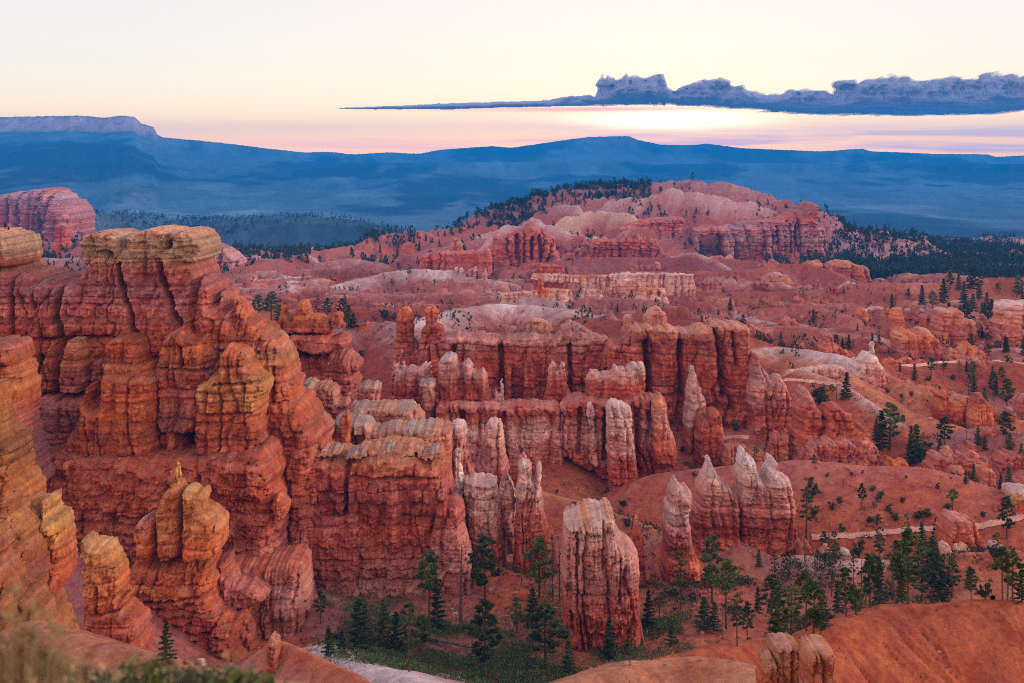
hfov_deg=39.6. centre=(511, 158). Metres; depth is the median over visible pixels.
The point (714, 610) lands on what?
fir tree
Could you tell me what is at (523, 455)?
thumb rock
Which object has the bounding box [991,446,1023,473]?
serrated rocks
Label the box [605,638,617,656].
juniper bush
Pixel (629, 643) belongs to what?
pine tree
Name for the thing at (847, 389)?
fir tree
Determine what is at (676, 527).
stepped tower
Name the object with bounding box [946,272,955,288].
pine tree
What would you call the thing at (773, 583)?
pine tree
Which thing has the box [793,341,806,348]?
rock outcrop
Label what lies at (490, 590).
trees
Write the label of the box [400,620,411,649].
fir tree
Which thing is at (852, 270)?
red castle wall
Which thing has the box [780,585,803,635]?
pine tree
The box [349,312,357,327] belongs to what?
fir tree
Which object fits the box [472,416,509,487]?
pale fin
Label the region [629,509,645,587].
thimble spire
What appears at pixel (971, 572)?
pine tree
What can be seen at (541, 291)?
rusty fin
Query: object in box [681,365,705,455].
white cone
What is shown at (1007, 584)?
dead tree
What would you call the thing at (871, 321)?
rock outcrop
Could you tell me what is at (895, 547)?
pine tree
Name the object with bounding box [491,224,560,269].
red butte
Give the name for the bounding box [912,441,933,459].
juniper bush
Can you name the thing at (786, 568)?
pine tree
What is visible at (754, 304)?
rock outcrop
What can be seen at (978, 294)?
fir tree
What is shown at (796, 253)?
rock outcrop
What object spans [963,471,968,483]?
fir tree
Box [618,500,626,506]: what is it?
juniper bush
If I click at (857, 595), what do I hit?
juniper bush
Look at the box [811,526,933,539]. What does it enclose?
path
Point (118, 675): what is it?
sage bush
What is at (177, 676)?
sage bush
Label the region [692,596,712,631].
fir tree
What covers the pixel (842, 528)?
juniper bush
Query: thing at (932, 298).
pine tree
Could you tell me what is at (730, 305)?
fir tree
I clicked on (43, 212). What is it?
pink cliff
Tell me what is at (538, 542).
pine tree
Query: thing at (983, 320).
rock outcrop
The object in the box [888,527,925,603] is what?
pine tree
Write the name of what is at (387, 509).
flat topped wall
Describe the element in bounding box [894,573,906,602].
fir tree
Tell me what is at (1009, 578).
pine tree
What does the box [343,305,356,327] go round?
fir tree
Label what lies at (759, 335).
scrub
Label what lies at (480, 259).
red bluff
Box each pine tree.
[251,295,265,310]
[264,291,281,319]
[313,298,321,311]
[313,590,327,623]
[320,298,332,315]
[336,298,346,313]
[397,601,421,671]
[410,613,431,651]
[415,550,442,635]
[448,299,453,315]
[461,598,503,679]
[466,534,502,598]
[470,551,478,588]
[507,597,526,632]
[522,535,559,598]
[523,603,571,667]
[623,634,634,665]
[671,551,689,605]
[698,534,723,602]
[710,557,739,629]
[729,592,747,646]
[738,601,755,636]
[739,314,746,323]
[752,444,759,462]
[756,573,786,617]
[769,551,778,578]
[780,554,788,575]
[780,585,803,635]
[794,569,816,630]
[796,487,820,538]
[803,579,828,633]
[811,606,830,634]
[819,531,828,544]
[823,557,837,596]
[825,541,834,573]
[829,384,835,393]
[829,530,839,560]
[832,539,840,562]
[833,334,839,343]
[834,567,856,615]
[848,553,857,582]
[856,553,881,607]
[857,483,867,504]
[863,554,885,599]
[870,514,884,542]
[872,533,885,554]
[876,402,901,450]
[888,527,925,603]
[889,550,905,601]
[890,540,901,553]
[901,512,910,529]
[911,567,933,601]
[913,538,923,564]
[916,545,930,564]
[921,548,943,602]
[925,537,938,553]
[925,554,948,601]
[926,357,936,374]
[928,290,938,308]
[931,546,943,556]
[935,416,955,444]
[944,558,960,597]
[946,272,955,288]
[946,488,958,509]
[961,293,967,303]
[962,303,975,318]
[962,567,978,599]
[964,374,971,394]
[966,366,975,383]
[968,361,976,372]
[970,268,986,289]
[985,343,991,355]
[987,371,998,393]
[992,545,1012,599]
[993,532,1002,549]
[996,411,1015,441]
[997,378,1016,406]
[997,495,1015,539]
[998,366,1005,381]
[1003,548,1023,600]
[1012,275,1023,295]
[1012,282,1021,293]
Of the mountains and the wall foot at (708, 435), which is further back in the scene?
the mountains
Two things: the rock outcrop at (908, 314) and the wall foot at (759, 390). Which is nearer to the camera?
the wall foot at (759, 390)
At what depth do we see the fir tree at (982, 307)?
884.86 m
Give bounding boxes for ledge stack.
[304,376,358,438]
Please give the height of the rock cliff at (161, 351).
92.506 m
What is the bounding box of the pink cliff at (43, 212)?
[0,187,95,242]
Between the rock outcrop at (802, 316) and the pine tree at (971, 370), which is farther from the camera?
the rock outcrop at (802, 316)
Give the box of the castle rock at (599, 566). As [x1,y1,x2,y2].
[560,497,644,652]
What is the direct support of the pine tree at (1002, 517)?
on the ground at (982, 648)
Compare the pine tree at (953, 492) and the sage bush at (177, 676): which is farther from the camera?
the pine tree at (953, 492)
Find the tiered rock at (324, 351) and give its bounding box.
[277,299,364,399]
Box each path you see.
[723,435,749,439]
[783,378,837,385]
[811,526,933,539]
[901,360,1023,366]
[975,513,1023,529]
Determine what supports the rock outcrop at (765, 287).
on the ground at (982, 648)
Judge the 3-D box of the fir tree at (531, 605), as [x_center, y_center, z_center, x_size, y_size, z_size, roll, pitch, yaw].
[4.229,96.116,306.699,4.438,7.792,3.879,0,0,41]
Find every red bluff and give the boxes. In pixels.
[417,247,492,277]
[450,238,462,250]
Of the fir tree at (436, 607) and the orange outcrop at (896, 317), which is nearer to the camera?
the fir tree at (436, 607)
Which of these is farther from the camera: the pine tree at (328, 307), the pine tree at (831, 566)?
the pine tree at (328, 307)
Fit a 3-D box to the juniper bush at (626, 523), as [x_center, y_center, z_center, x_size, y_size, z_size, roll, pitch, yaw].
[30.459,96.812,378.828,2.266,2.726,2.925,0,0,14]
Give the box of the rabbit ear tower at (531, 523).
[513,457,557,578]
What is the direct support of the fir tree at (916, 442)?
on the ground at (982, 648)
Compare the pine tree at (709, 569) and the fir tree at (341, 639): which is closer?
the fir tree at (341, 639)
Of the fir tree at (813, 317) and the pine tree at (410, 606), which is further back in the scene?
the fir tree at (813, 317)
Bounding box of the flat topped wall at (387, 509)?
[308,435,472,600]
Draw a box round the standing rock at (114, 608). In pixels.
[80,530,151,649]
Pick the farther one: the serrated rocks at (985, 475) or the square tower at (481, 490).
the serrated rocks at (985, 475)
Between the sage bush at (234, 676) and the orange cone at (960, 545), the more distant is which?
the orange cone at (960, 545)
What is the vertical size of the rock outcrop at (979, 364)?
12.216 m
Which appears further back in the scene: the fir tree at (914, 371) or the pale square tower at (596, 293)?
the pale square tower at (596, 293)
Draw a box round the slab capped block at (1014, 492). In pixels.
[1001,482,1023,513]
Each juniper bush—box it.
[331,631,339,642]
[378,309,387,319]
[390,311,396,320]
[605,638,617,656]
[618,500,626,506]
[622,518,629,526]
[731,420,740,430]
[804,476,822,496]
[809,504,819,515]
[810,383,828,405]
[827,501,834,510]
[836,496,842,503]
[837,523,847,531]
[848,582,866,614]
[850,536,865,557]
[865,516,874,522]
[876,490,883,498]
[888,511,899,520]
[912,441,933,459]
[912,507,925,518]
[921,507,932,517]
[942,502,951,509]
[974,578,993,599]
[986,546,995,557]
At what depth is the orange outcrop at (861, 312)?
854.81 m
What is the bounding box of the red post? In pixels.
[265,631,280,673]
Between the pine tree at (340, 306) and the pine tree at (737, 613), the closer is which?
the pine tree at (737, 613)
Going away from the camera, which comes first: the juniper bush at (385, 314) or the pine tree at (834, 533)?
the pine tree at (834, 533)
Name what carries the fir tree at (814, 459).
on the ground at (982, 648)
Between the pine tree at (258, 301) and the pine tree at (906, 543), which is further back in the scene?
the pine tree at (258, 301)
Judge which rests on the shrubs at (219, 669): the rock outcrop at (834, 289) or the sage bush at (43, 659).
the sage bush at (43, 659)
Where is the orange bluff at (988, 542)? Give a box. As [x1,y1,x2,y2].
[981,540,1008,551]
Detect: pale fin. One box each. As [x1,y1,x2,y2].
[452,418,475,475]
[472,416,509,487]
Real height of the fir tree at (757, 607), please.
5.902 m
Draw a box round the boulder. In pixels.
[198,658,206,666]
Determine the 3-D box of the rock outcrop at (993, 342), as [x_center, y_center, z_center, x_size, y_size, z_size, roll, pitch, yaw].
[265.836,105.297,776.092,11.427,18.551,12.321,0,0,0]
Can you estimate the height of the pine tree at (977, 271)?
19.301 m
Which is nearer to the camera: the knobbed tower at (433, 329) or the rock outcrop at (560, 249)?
the knobbed tower at (433, 329)
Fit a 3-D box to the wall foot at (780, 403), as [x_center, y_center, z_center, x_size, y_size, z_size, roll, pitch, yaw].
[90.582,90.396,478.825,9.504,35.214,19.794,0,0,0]
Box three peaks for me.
[688,445,798,556]
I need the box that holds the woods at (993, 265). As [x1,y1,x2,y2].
[799,200,1023,278]
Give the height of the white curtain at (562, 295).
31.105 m
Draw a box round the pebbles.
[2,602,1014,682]
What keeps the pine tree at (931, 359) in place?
on the ground at (982, 648)
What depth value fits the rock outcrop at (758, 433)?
471.45 m
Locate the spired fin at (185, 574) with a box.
[128,461,271,663]
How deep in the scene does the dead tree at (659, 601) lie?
307.05 m
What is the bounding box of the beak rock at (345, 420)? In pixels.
[339,409,351,442]
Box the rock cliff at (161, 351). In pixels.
[0,225,332,640]
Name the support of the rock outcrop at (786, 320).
on the ground at (982, 648)
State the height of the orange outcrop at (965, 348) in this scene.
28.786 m
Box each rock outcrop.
[242,277,270,287]
[324,274,341,282]
[356,320,368,332]
[399,294,420,301]
[556,241,572,253]
[572,238,589,248]
[573,247,580,255]
[627,264,653,270]
[640,261,664,270]
[693,279,721,289]
[715,313,736,320]
[734,247,759,260]
[746,324,772,340]
[748,298,769,308]
[749,328,761,340]
[754,281,770,291]
[754,427,761,438]
[757,258,779,266]
[760,300,784,307]
[761,250,793,259]
[771,242,800,257]
[777,312,799,326]
[792,294,805,303]
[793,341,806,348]
[798,307,819,319]
[811,295,838,303]
[826,283,844,302]
[836,337,864,346]
[853,317,875,324]
[862,338,892,354]
[875,305,889,322]
[900,304,914,310]
[902,305,928,321]
[912,309,931,326]
[922,443,942,450]
[923,294,940,304]
[956,355,985,368]
[956,440,976,451]
[967,311,989,325]
[970,316,981,332]
[970,357,991,369]
[973,426,1001,439]
[977,341,990,357]
[989,334,1003,347]
[994,406,1020,422]
[1008,440,1022,449]
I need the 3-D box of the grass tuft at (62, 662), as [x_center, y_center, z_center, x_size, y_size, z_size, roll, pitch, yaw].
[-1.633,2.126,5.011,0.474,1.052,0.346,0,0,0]
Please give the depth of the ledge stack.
391.48 m
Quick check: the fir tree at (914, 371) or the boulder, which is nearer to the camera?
the boulder
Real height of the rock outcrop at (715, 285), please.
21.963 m
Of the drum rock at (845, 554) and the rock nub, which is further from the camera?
the rock nub
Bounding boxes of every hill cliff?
[620,216,684,240]
[688,224,734,258]
[715,201,828,259]
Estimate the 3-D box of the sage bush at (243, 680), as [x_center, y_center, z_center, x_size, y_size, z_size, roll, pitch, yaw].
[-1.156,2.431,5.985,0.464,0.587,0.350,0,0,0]
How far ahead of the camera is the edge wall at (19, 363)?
299.23 m
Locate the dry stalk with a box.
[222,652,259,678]
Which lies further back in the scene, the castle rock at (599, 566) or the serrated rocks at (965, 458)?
the serrated rocks at (965, 458)
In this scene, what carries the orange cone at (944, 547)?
on the ground at (982, 648)
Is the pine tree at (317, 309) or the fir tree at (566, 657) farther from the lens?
the pine tree at (317, 309)
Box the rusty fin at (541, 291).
[536,278,547,297]
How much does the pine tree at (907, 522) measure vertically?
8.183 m
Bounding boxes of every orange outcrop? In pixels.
[816,328,857,357]
[855,307,869,327]
[881,357,925,365]
[888,307,905,338]
[889,326,943,359]
[930,307,979,346]
[942,340,985,360]
[988,299,1023,345]
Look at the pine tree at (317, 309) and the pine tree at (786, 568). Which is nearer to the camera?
the pine tree at (786, 568)
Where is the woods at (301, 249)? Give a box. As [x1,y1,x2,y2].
[40,211,480,271]
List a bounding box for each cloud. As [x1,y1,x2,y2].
[339,95,594,109]
[581,73,1023,115]
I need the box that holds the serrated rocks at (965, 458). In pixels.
[920,445,992,479]
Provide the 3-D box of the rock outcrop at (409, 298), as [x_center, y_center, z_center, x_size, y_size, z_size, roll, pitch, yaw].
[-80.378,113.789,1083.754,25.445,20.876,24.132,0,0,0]
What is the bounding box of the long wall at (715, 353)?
[422,305,750,435]
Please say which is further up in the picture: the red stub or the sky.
the sky
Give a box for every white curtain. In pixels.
[500,287,572,303]
[531,271,695,299]
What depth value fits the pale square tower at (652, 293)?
874.26 m
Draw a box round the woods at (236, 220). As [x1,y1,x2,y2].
[94,209,947,237]
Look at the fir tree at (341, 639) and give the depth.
254.17 m
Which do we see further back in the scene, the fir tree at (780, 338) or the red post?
the fir tree at (780, 338)
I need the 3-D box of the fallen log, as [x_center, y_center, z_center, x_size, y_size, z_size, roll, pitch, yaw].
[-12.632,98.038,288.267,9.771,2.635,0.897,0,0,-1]
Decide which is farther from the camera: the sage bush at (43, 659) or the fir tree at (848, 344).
the fir tree at (848, 344)
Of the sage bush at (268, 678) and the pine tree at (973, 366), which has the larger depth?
the pine tree at (973, 366)
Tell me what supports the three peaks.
on the ground at (982, 648)
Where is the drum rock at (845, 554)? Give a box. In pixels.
[838,547,850,560]
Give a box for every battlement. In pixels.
[391,360,436,417]
[437,351,492,401]
[585,361,645,471]
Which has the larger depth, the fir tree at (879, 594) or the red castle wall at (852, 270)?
the red castle wall at (852, 270)
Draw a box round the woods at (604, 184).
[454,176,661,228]
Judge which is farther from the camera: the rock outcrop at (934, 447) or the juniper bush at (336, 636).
the rock outcrop at (934, 447)
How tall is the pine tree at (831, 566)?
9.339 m
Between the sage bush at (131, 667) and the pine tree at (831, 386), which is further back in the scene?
the pine tree at (831, 386)
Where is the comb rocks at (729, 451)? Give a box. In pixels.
[721,440,765,465]
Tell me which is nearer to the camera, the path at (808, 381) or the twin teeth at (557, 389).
the twin teeth at (557, 389)
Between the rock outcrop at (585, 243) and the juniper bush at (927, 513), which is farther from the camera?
the rock outcrop at (585, 243)
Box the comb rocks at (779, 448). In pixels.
[766,427,791,461]
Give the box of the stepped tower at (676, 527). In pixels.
[659,474,708,588]
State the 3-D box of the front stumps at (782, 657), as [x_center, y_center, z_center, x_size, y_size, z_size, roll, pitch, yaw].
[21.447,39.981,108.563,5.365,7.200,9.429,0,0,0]
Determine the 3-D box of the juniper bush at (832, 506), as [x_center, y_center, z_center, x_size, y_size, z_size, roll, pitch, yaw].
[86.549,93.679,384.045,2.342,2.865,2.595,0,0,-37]
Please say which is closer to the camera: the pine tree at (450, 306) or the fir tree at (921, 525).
the fir tree at (921, 525)
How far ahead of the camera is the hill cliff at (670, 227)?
1812.45 m
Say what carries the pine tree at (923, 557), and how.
on the ground at (982, 648)
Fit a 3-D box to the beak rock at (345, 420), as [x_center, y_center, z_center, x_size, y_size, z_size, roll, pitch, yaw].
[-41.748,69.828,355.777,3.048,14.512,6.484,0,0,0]
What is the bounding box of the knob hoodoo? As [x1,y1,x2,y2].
[841,341,886,387]
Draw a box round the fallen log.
[426,637,472,647]
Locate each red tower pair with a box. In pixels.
[930,388,966,427]
[964,392,994,428]
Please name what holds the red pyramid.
on the ground at (982, 648)
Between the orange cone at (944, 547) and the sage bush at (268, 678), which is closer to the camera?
the sage bush at (268, 678)
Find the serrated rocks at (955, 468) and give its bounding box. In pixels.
[945,464,968,478]
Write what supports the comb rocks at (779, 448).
on the ground at (982, 648)
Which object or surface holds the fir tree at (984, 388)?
on the ground at (982, 648)
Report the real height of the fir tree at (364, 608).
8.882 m
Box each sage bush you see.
[0,634,58,682]
[25,635,77,682]
[54,650,127,682]
[70,661,145,682]
[101,650,176,682]
[137,652,206,682]
[140,655,225,682]
[181,657,243,682]
[206,663,263,682]
[240,664,285,682]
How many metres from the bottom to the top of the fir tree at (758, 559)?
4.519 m
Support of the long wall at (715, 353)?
on the ground at (982, 648)
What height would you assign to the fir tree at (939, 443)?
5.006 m
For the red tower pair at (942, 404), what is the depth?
499.15 m
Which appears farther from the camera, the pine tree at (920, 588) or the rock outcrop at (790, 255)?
the rock outcrop at (790, 255)
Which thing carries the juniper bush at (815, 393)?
on the ground at (982, 648)
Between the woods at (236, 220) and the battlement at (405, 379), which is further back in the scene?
the woods at (236, 220)
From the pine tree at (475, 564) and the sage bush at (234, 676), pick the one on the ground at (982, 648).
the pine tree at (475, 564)
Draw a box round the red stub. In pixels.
[795,536,811,555]
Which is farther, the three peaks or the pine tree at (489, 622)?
the three peaks
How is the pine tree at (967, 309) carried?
on the ground at (982, 648)
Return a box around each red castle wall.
[670,253,732,259]
[760,272,793,285]
[801,259,871,282]
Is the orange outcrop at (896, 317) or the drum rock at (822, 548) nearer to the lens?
the drum rock at (822, 548)
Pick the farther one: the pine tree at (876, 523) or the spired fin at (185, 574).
the pine tree at (876, 523)
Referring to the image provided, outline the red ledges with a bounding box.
[561,233,666,260]
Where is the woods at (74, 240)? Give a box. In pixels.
[41,234,89,271]
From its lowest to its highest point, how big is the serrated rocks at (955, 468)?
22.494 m
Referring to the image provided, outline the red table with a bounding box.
[532,264,564,289]
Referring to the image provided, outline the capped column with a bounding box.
[419,377,435,418]
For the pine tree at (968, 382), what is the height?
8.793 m
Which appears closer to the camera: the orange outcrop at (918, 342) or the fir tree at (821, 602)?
the fir tree at (821, 602)
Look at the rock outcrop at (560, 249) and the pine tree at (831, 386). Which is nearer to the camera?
the pine tree at (831, 386)
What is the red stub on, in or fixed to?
on the ground at (982, 648)
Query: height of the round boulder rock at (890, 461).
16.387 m
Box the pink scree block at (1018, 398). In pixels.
[1012,392,1023,419]
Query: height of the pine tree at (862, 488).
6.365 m
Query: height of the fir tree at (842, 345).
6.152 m
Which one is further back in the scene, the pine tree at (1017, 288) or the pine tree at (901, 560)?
the pine tree at (1017, 288)
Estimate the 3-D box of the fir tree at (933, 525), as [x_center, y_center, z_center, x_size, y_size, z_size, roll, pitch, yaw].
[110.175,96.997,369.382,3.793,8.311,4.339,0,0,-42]
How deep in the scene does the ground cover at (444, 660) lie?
282.84 m
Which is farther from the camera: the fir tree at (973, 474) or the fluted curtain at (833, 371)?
the fluted curtain at (833, 371)
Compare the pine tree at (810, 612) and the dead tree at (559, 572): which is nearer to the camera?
the pine tree at (810, 612)
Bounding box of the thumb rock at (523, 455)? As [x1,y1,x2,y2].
[515,451,526,500]
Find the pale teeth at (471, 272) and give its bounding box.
[454,266,487,278]
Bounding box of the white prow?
[605,398,637,490]
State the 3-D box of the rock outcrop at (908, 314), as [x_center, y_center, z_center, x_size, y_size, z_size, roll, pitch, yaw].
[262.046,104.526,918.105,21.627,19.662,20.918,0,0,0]
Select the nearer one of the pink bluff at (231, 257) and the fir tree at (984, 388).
the fir tree at (984, 388)
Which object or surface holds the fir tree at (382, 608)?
on the ground at (982, 648)
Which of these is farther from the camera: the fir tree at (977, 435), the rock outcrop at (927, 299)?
the rock outcrop at (927, 299)
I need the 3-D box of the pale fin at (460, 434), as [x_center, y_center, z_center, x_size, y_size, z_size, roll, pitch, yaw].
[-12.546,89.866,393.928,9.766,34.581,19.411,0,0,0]
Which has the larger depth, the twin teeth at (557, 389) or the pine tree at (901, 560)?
the twin teeth at (557, 389)
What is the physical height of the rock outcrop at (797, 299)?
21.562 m
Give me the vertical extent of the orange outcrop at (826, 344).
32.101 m
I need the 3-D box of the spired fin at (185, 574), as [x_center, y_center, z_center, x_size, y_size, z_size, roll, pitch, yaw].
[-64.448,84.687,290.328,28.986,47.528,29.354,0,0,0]
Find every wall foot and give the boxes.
[692,406,723,468]
[744,351,775,436]
[769,373,791,433]
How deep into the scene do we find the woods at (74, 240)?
1763.54 m
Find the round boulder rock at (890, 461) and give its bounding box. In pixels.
[882,455,908,466]
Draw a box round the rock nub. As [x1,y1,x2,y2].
[52,223,72,256]
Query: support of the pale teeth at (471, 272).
on the ground at (982, 648)
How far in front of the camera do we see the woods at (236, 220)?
4034.87 m
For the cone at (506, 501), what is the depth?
366.31 m
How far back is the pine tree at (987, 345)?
709.38 m
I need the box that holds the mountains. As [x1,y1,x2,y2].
[0,115,1023,248]
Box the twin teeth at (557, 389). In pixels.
[544,360,570,403]
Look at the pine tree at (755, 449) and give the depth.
408.25 m
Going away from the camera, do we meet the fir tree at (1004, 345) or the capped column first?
the capped column
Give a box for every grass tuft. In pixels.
[0,582,96,682]
[0,614,86,682]
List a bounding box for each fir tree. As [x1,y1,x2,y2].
[157,621,177,661]
[273,304,280,320]
[320,625,335,655]
[336,630,346,651]
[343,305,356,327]
[346,597,368,653]
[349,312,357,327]
[359,603,375,645]
[371,599,392,649]
[388,611,406,652]
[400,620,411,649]
[427,583,447,632]
[522,586,539,621]
[559,640,575,674]
[601,618,615,659]
[641,590,657,627]
[664,621,678,646]
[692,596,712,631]
[708,602,721,632]
[728,297,732,309]
[754,586,761,613]
[755,549,762,567]
[762,584,790,637]
[777,332,784,344]
[810,309,815,322]
[811,453,816,463]
[815,589,833,629]
[832,583,844,611]
[840,338,844,348]
[840,372,851,398]
[845,334,851,348]
[872,410,891,450]
[872,418,878,437]
[872,561,889,603]
[876,334,881,345]
[889,294,895,307]
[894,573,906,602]
[903,440,916,464]
[906,426,915,448]
[907,424,924,463]
[911,363,918,380]
[915,522,926,546]
[918,285,927,304]
[929,516,936,546]
[933,570,950,601]
[936,438,942,450]
[938,278,950,303]
[955,272,961,289]
[959,281,970,302]
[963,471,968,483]
[964,566,972,587]
[965,266,976,289]
[968,333,974,345]
[969,293,977,311]
[969,375,978,394]
[970,464,976,480]
[974,427,982,445]
[976,282,982,298]
[978,302,985,314]
[980,435,987,450]
[981,292,989,309]
[982,387,987,401]
[986,299,993,317]
[1002,336,1008,352]
[1003,432,1013,449]
[1005,466,1013,482]
[1010,569,1023,603]
[1017,443,1023,453]
[1019,337,1023,355]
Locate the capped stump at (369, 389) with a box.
[357,379,381,400]
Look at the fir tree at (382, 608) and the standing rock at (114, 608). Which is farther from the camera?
the fir tree at (382, 608)
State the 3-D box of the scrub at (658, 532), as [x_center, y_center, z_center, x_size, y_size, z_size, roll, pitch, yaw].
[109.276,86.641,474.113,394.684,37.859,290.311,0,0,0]
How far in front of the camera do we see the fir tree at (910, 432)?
467.51 m
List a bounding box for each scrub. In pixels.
[81,255,1023,372]
[346,318,1023,590]
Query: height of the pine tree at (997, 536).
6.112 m
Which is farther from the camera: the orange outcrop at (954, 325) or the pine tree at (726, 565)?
the orange outcrop at (954, 325)
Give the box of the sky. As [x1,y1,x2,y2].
[0,0,1023,156]
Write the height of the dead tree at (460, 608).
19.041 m
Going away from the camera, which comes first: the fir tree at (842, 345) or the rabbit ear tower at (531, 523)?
the rabbit ear tower at (531, 523)
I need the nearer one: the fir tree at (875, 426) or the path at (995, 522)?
the path at (995, 522)
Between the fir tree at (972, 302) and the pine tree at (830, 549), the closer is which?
the pine tree at (830, 549)
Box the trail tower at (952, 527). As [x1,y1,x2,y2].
[934,508,982,551]
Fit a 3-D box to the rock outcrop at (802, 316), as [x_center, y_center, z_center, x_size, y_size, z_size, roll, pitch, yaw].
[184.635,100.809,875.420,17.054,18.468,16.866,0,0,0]
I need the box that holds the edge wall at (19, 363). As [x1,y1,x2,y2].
[0,335,55,479]
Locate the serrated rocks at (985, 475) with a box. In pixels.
[971,464,997,489]
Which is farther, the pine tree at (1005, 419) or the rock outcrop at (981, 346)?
the rock outcrop at (981, 346)
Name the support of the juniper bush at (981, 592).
on the ground at (982, 648)
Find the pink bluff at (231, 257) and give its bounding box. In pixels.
[215,242,246,272]
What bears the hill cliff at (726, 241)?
on the ground at (982, 648)
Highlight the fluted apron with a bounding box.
[435,390,677,483]
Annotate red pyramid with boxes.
[788,384,882,465]
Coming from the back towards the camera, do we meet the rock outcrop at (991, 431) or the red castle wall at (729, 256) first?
the red castle wall at (729, 256)
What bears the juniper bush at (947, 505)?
on the ground at (982, 648)
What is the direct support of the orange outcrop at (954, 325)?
on the ground at (982, 648)
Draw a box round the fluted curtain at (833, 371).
[783,364,844,379]
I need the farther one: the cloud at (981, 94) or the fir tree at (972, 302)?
the cloud at (981, 94)
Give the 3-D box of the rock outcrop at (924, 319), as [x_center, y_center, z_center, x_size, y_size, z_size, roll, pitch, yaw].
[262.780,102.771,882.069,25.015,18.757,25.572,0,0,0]
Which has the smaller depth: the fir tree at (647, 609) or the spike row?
the fir tree at (647, 609)
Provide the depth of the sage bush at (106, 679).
5.49 m
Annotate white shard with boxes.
[454,447,463,496]
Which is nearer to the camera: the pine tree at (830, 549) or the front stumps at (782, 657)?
the front stumps at (782, 657)
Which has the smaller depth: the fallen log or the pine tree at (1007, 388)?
the fallen log
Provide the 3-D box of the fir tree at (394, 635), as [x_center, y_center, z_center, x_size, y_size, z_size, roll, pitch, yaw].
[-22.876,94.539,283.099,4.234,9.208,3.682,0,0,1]
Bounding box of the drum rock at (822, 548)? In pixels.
[817,543,833,558]
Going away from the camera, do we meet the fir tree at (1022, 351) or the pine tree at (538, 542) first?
the pine tree at (538, 542)
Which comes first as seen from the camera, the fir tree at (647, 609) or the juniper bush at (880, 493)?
the fir tree at (647, 609)
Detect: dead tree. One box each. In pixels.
[453,543,469,632]
[505,537,506,569]
[550,534,554,600]
[556,547,560,598]
[658,584,659,618]
[889,541,893,599]
[1006,541,1010,600]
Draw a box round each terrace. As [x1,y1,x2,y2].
[335,411,452,459]
[350,399,425,422]
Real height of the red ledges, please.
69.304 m
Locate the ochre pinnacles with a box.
[0,378,79,631]
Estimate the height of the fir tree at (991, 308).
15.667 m
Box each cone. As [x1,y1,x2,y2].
[497,465,515,553]
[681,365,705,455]
[937,540,951,554]
[952,541,969,553]
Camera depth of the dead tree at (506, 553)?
337.93 m
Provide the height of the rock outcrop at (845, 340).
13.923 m
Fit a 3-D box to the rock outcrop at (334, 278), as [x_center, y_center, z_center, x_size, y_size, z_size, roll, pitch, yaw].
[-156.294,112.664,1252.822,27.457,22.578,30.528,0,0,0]
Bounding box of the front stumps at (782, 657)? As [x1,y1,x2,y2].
[755,632,835,682]
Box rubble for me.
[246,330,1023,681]
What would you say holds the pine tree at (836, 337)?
on the ground at (982, 648)
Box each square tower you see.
[463,472,505,567]
[579,288,603,298]
[635,287,668,303]
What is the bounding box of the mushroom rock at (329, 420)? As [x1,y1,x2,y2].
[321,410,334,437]
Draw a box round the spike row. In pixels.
[492,378,503,401]
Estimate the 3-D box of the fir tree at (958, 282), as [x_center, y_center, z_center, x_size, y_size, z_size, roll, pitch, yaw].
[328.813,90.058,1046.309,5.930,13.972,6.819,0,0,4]
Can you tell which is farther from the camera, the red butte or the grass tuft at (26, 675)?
the red butte
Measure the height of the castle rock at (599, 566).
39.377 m
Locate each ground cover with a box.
[305,567,716,682]
[643,543,1000,657]
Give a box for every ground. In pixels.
[0,180,1023,682]
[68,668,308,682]
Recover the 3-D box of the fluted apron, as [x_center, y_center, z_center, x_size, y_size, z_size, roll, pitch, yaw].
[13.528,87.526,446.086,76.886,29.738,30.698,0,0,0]
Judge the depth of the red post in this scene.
237.50 m
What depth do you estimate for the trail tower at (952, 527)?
356.82 m
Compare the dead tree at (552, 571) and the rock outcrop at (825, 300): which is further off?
the rock outcrop at (825, 300)
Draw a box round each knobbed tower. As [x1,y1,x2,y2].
[390,306,418,397]
[418,306,444,366]
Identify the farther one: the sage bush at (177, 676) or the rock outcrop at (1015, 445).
the rock outcrop at (1015, 445)
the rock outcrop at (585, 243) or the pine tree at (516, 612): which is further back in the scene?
the rock outcrop at (585, 243)
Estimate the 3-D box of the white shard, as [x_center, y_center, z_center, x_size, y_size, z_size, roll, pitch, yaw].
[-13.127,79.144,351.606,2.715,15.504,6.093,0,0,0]
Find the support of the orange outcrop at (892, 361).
on the ground at (982, 648)
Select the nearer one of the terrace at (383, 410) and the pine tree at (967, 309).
the terrace at (383, 410)
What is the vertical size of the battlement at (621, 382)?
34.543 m
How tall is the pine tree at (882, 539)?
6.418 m

